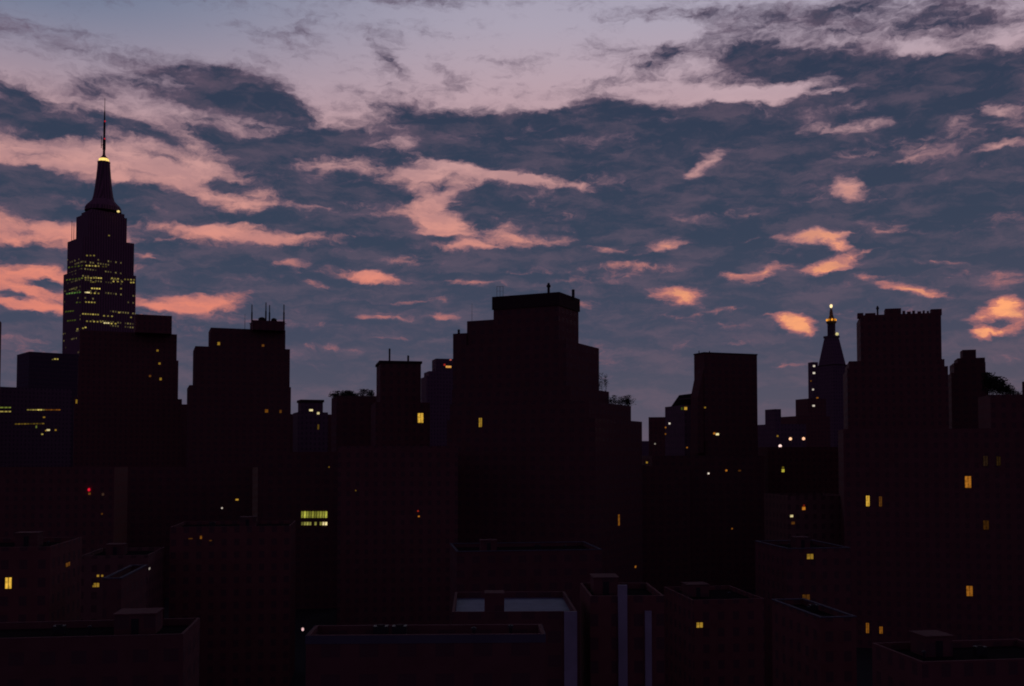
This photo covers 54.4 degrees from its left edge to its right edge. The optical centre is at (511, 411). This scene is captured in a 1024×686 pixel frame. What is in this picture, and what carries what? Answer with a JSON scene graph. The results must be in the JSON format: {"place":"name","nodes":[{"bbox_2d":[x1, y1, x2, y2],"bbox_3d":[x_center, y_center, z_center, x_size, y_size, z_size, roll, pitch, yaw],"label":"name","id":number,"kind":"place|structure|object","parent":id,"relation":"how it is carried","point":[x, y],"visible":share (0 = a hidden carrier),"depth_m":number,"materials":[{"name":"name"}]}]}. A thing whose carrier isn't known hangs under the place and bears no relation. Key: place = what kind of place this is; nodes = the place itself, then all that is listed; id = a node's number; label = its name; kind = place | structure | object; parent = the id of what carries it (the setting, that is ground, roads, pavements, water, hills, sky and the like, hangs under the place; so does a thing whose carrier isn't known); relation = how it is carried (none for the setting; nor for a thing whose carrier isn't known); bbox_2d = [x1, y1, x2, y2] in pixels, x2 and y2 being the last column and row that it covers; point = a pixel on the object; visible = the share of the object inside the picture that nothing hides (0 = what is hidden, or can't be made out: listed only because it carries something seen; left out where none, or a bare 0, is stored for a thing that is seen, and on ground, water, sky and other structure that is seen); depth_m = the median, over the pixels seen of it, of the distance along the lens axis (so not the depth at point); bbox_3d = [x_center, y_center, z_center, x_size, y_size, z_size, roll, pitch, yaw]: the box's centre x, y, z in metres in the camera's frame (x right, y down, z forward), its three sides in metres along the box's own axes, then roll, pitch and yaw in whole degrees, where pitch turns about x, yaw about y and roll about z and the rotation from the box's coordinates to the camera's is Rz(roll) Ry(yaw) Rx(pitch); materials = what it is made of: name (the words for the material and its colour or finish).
{"place":"outdoors","nodes":[
{"label":"outdoors","id":0,"kind":"place"},
{"bbox_2d":[0,0,1023,440],"label":"sky","id":1,"kind":"structure","parent":0,"point":[718,176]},
{"bbox_2d":[164,590,872,685],"bbox_3d":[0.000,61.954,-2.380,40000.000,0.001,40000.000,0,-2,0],"label":"ground","id":2,"kind":"structure","parent":0,"point":[307,620],"depth_m":316.53,"materials":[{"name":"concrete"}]},
{"bbox_2d":[0,322,0,372],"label":"tower","id":3,"kind":"structure","parent":2,"relation":"on","point":[0,347],"depth_m":735.79,"materials":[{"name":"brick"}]},
{"bbox_2d":[0,387,71,466],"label":"office building","id":4,"kind":"structure","parent":2,"relation":"on","point":[35,427],"depth_m":784.97,"materials":[{"name":"grey stone"}]},
{"bbox_2d":[0,531,81,621],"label":"building","id":5,"kind":"structure","parent":2,"relation":"on","point":[40,577],"depth_m":181.53,"materials":[{"name":"red brick"}]},
{"bbox_2d":[4,577,11,588],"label":"window","id":6,"kind":"structure","parent":5,"relation":"in","point":[8,580],"depth_m":180.51,"materials":[{"name":"yellow glass"}]},
{"bbox_2d":[16,352,78,466],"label":"office building","id":7,"kind":"structure","parent":2,"relation":"on","point":[47,370],"depth_m":876.30,"materials":[{"name":"black"}]},
{"bbox_2d":[0,467,127,554],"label":"building","id":8,"kind":"structure","parent":2,"relation":"on","point":[57,501],"depth_m":354.11,"materials":[{"name":"brown brick"}]},
{"bbox_2d":[62,105,135,353],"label":"skyscraper","id":9,"kind":"structure","parent":2,"relation":"on","point":[99,285],"depth_m":1028.39,"materials":[{"name":"stone"}]},
{"bbox_2d":[0,608,199,685],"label":"building","id":10,"kind":"structure","parent":2,"relation":"on","point":[138,647],"depth_m":122.08,"materials":[{"name":"brick"}]},
{"bbox_2d":[81,543,164,619],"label":"building","id":11,"kind":"structure","parent":2,"relation":"on","point":[98,565],"depth_m":240.34,"materials":[{"name":"beige brick"}]},
{"bbox_2d":[93,582,99,587],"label":"window","id":12,"kind":"structure","parent":11,"relation":"in","point":[97,584],"depth_m":239.07,"materials":[{"name":"yellow glass"}]},
{"bbox_2d":[102,565,147,619],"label":"building","id":13,"kind":"structure","parent":2,"relation":"on","point":[125,587],"depth_m":178.78,"materials":[{"name":"brick"}]},
{"bbox_2d":[73,314,181,501],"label":"stepped building","id":14,"kind":"structure","parent":2,"relation":"on","point":[127,407],"depth_m":573.11,"materials":[{"name":"brown brick"}]},
{"bbox_2d":[181,404,186,466],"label":"apartment building","id":15,"kind":"structure","parent":2,"relation":"on","point":[183,438],"depth_m":704.21,"materials":[{"name":"brick"}]},
{"bbox_2d":[127,467,257,597],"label":"building","id":16,"kind":"structure","parent":2,"relation":"on","point":[161,501],"depth_m":421.92,"materials":[{"name":"brick"}]},
{"bbox_2d":[169,516,295,685],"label":"building","id":17,"kind":"structure","parent":2,"relation":"on","point":[232,585],"depth_m":260.77,"materials":[{"name":"red brick"}]},
{"bbox_2d":[186,320,290,520],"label":"apartment tower","id":18,"kind":"structure","parent":2,"relation":"on","point":[239,402],"depth_m":530.18,"materials":[{"name":"brick"}]},
{"bbox_2d":[261,452,337,608],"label":"building","id":19,"kind":"structure","parent":2,"relation":"on","point":[301,488],"depth_m":391.05,"materials":[{"name":"brick"}]},
{"bbox_2d":[293,399,327,451],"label":"apartment tower","id":20,"kind":"structure","parent":2,"relation":"on","point":[310,425],"depth_m":654.25,"materials":[{"name":"grey stone"}]},
{"bbox_2d":[290,414,330,451],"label":"apartment building","id":21,"kind":"structure","parent":2,"relation":"on","point":[329,434],"depth_m":707.43,"materials":[{"name":"brown brick"}]},
{"bbox_2d":[331,396,375,451],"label":"apartment building","id":22,"kind":"structure","parent":2,"relation":"on","point":[350,420],"depth_m":422.33,"materials":[{"name":"brick"}]},
{"bbox_2d":[328,391,345,397],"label":"roof shrub","id":23,"kind":"object","parent":22,"relation":"on","point":[336,393],"visible":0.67,"depth_m":429.37,"materials":[{"name":"green plant"}]},
{"bbox_2d":[340,390,355,395],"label":"roof shrub","id":24,"kind":"object","parent":22,"relation":"on","point":[349,392],"visible":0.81,"depth_m":429.04,"materials":[{"name":"green plant"}]},
{"bbox_2d":[358,389,369,395],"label":"roof shrub","id":25,"kind":"object","parent":22,"relation":"on","point":[362,391],"visible":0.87,"depth_m":430.18,"materials":[{"name":"green plant"}]},
{"bbox_2d":[366,390,374,395],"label":"roof shrub","id":26,"kind":"object","parent":22,"relation":"on","point":[371,393],"visible":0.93,"depth_m":429.40,"materials":[{"name":"green plant"}]},
{"bbox_2d":[337,446,457,624],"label":"building","id":27,"kind":"structure","parent":2,"relation":"on","point":[397,527],"depth_m":321.30,"materials":[{"name":"brown brick"}]},
{"bbox_2d":[371,360,429,445],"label":"apartment tower","id":28,"kind":"structure","parent":2,"relation":"on","point":[400,413],"depth_m":383.39,"materials":[{"name":"brown brick"}]},
{"bbox_2d":[417,413,423,422],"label":"window","id":29,"kind":"structure","parent":28,"relation":"in","point":[420,416],"depth_m":383.63,"materials":[{"name":"yellow glass"}]},
{"bbox_2d":[305,624,545,685],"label":"building","id":30,"kind":"structure","parent":2,"relation":"on","point":[437,655],"depth_m":94.63,"materials":[{"name":"brick"}]},
{"bbox_2d":[421,359,452,445],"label":"stepped building","id":31,"kind":"structure","parent":2,"relation":"on","point":[436,386],"depth_m":904.55,"materials":[{"name":"grey stone"}]},
{"bbox_2d":[452,590,576,685],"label":"building","id":32,"kind":"structure","parent":2,"relation":"on","point":[554,613],"depth_m":134.43,"materials":[{"name":"brick"}]},
{"bbox_2d":[449,539,602,685],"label":"building","id":33,"kind":"structure","parent":2,"relation":"on","point":[493,564],"depth_m":231.74,"materials":[{"name":"brick"}]},
{"bbox_2d":[447,292,642,582],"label":"apartment building","id":34,"kind":"structure","parent":2,"relation":"on","point":[544,435],"depth_m":345.03,"materials":[{"name":"brick"}]},
{"bbox_2d":[546,283,550,292],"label":"vent pipe","id":35,"kind":"object","parent":34,"relation":"on","point":[548,286],"visible":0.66,"depth_m":351.93,"materials":[{"name":"metal"}]},
{"bbox_2d":[599,373,605,388],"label":"terrace tree","id":36,"kind":"object","parent":34,"relation":"on","point":[601,381],"visible":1,"depth_m":367.12,"materials":[{"name":"green plant"}]},
{"bbox_2d":[606,395,616,403],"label":"terrace bush","id":37,"kind":"object","parent":34,"relation":"on","point":[613,401],"visible":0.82,"depth_m":362.24,"materials":[{"name":"green plant"}]},
{"bbox_2d":[621,396,629,404],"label":"terrace bush","id":38,"kind":"object","parent":34,"relation":"on","point":[626,401],"visible":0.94,"depth_m":367.87,"materials":[{"name":"green plant"}]},
{"bbox_2d":[625,395,635,405],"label":"terrace bush","id":39,"kind":"object","parent":34,"relation":"on","point":[630,401],"visible":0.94,"depth_m":369.89,"materials":[{"name":"green plant"}]},
{"bbox_2d":[580,573,664,685],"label":"building","id":40,"kind":"structure","parent":2,"relation":"on","point":[621,634],"depth_m":141.07,"materials":[{"name":"red brick"}]},
{"bbox_2d":[642,441,648,455],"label":"building","id":41,"kind":"structure","parent":2,"relation":"on","point":[645,448],"depth_m":1502.35,"materials":[{"name":"grey stone"}]},
{"bbox_2d":[649,417,664,455],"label":"apartment building","id":42,"kind":"structure","parent":2,"relation":"on","point":[656,436],"depth_m":621.51,"materials":[{"name":"brown brick"}]},
{"bbox_2d":[642,465,690,593],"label":"building","id":43,"kind":"structure","parent":2,"relation":"on","point":[666,525],"depth_m":432.10,"materials":[{"name":"brick"}]},
{"bbox_2d":[665,394,690,455],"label":"apartment building","id":44,"kind":"structure","parent":2,"relation":"on","point":[677,426],"depth_m":508.44,"materials":[{"name":"grey stone"}]},
{"bbox_2d":[642,456,763,589],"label":"building","id":45,"kind":"structure","parent":2,"relation":"on","point":[726,512],"depth_m":443.08,"materials":[{"name":"brick"}]},
{"bbox_2d":[664,582,764,685],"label":"building","id":46,"kind":"structure","parent":2,"relation":"on","point":[713,635],"depth_m":204.94,"materials":[{"name":"red brick"}]},
{"bbox_2d":[696,622,702,627],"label":"window","id":47,"kind":"structure","parent":46,"relation":"in","point":[698,624],"depth_m":203.59,"materials":[{"name":"yellow glass"}]},
{"bbox_2d":[690,352,757,455],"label":"apartment tower","id":48,"kind":"structure","parent":2,"relation":"on","point":[724,410],"depth_m":454.19,"materials":[{"name":"brick"}]},
{"bbox_2d":[758,409,805,446],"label":"apartment building","id":49,"kind":"structure","parent":2,"relation":"on","point":[773,431],"depth_m":704.35,"materials":[{"name":"grey stone"}]},
{"bbox_2d":[758,447,838,493],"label":"building","id":50,"kind":"structure","parent":2,"relation":"on","point":[801,470],"depth_m":471.76,"materials":[{"name":"brown brick"}]},
{"bbox_2d":[764,493,840,544],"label":"building","id":51,"kind":"structure","parent":2,"relation":"on","point":[814,516],"depth_m":330.78,"materials":[{"name":"beige brick"}]},
{"bbox_2d":[755,536,850,685],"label":"building","id":52,"kind":"structure","parent":2,"relation":"on","point":[805,567],"depth_m":235.59,"materials":[{"name":"brown brick"}]},
{"bbox_2d":[802,594,809,599],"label":"window","id":53,"kind":"structure","parent":52,"relation":"in","point":[807,596],"depth_m":234.05,"materials":[{"name":"orange glass"}]},
{"bbox_2d":[806,553,813,559],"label":"window","id":54,"kind":"structure","parent":52,"relation":"in","point":[810,556],"depth_m":234.56,"materials":[{"name":"yellow glass"}]},
{"bbox_2d":[781,399,829,446],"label":"apartment building","id":55,"kind":"structure","parent":2,"relation":"on","point":[812,416],"depth_m":765.36,"materials":[{"name":"brown brick"}]},
{"bbox_2d":[808,362,817,398],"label":"building","id":56,"kind":"structure","parent":2,"relation":"on","point":[812,380],"depth_m":852.71,"materials":[{"name":"grey stone"}]},
{"bbox_2d":[771,598,856,685],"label":"building","id":57,"kind":"structure","parent":2,"relation":"on","point":[813,643],"depth_m":168.50,"materials":[{"name":"red brick"}]},
{"bbox_2d":[818,304,846,446],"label":"clock tower","id":58,"kind":"structure","parent":2,"relation":"on","point":[831,367],"depth_m":957.86,"materials":[{"name":"grey stone"}]},
{"bbox_2d":[843,308,948,428],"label":"apartment tower","id":59,"kind":"structure","parent":2,"relation":"on","point":[895,375],"depth_m":407.72,"materials":[{"name":"brown brick"}]},
{"bbox_2d":[838,394,1023,647],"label":"apartment building","id":60,"kind":"structure","parent":2,"relation":"on","point":[932,527],"depth_m":309.15,"materials":[{"name":"brown brick"}]},
{"bbox_2d":[866,623,868,632],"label":"window","id":61,"kind":"structure","parent":60,"relation":"in","point":[867,624],"depth_m":312.72,"materials":[{"name":"orange glass"}]},
{"bbox_2d":[866,495,869,506],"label":"window","id":62,"kind":"structure","parent":60,"relation":"in","point":[867,496],"depth_m":314.10,"materials":[{"name":"yellow glass"}]},
{"bbox_2d":[879,496,881,506],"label":"window","id":63,"kind":"structure","parent":60,"relation":"in","point":[880,497],"depth_m":313.18,"materials":[{"name":"brown glass"}]},
{"bbox_2d":[879,626,882,633],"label":"window","id":64,"kind":"structure","parent":60,"relation":"in","point":[880,627],"depth_m":311.73,"materials":[{"name":"orange glass"}]},
{"bbox_2d":[964,476,971,487],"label":"window","id":65,"kind":"structure","parent":60,"relation":"in","point":[968,484],"depth_m":307.27,"materials":[{"name":"orange glass"}]},
{"bbox_2d":[966,585,972,596],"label":"window","id":66,"kind":"structure","parent":60,"relation":"in","point":[969,589],"depth_m":306.00,"materials":[{"name":"orange glass"}]},
{"bbox_2d":[983,456,987,465],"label":"window","id":67,"kind":"structure","parent":60,"relation":"in","point":[985,458],"depth_m":306.30,"materials":[{"name":"brown glass"}]},
{"bbox_2d":[983,520,988,529],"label":"window","id":68,"kind":"structure","parent":60,"relation":"in","point":[985,522],"depth_m":305.55,"materials":[{"name":"brown glass"}]},
{"bbox_2d":[978,372,997,394],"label":"roof tree","id":69,"kind":"object","parent":60,"relation":"on","point":[989,378],"visible":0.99,"depth_m":311.19,"materials":[{"name":"green plant"}]},
{"bbox_2d":[996,456,1000,465],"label":"window","id":70,"kind":"structure","parent":60,"relation":"in","point":[998,458],"depth_m":305.41,"materials":[{"name":"brown glass"}]},
{"bbox_2d":[987,376,1010,394],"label":"roof tree","id":71,"kind":"object","parent":60,"relation":"on","point":[997,383],"visible":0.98,"depth_m":311.15,"materials":[{"name":"green plant"}]},
{"bbox_2d":[995,380,1012,394],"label":"roof tree","id":72,"kind":"object","parent":60,"relation":"on","point":[1005,387],"visible":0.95,"depth_m":310.88,"materials":[{"name":"green plant"}]},
{"bbox_2d":[1003,385,1016,394],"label":"roof tree","id":73,"kind":"object","parent":60,"relation":"on","point":[1011,391],"visible":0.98,"depth_m":311.01,"materials":[{"name":"green plant"}]},
{"bbox_2d":[872,630,1023,685],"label":"building","id":74,"kind":"structure","parent":2,"relation":"on","point":[930,658],"depth_m":125.25,"materials":[{"name":"brown brick"}]},
{"bbox_2d":[948,350,987,428],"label":"stepped building","id":75,"kind":"structure","parent":2,"relation":"on","point":[967,370],"depth_m":433.92,"materials":[{"name":"brick"}]}
]}

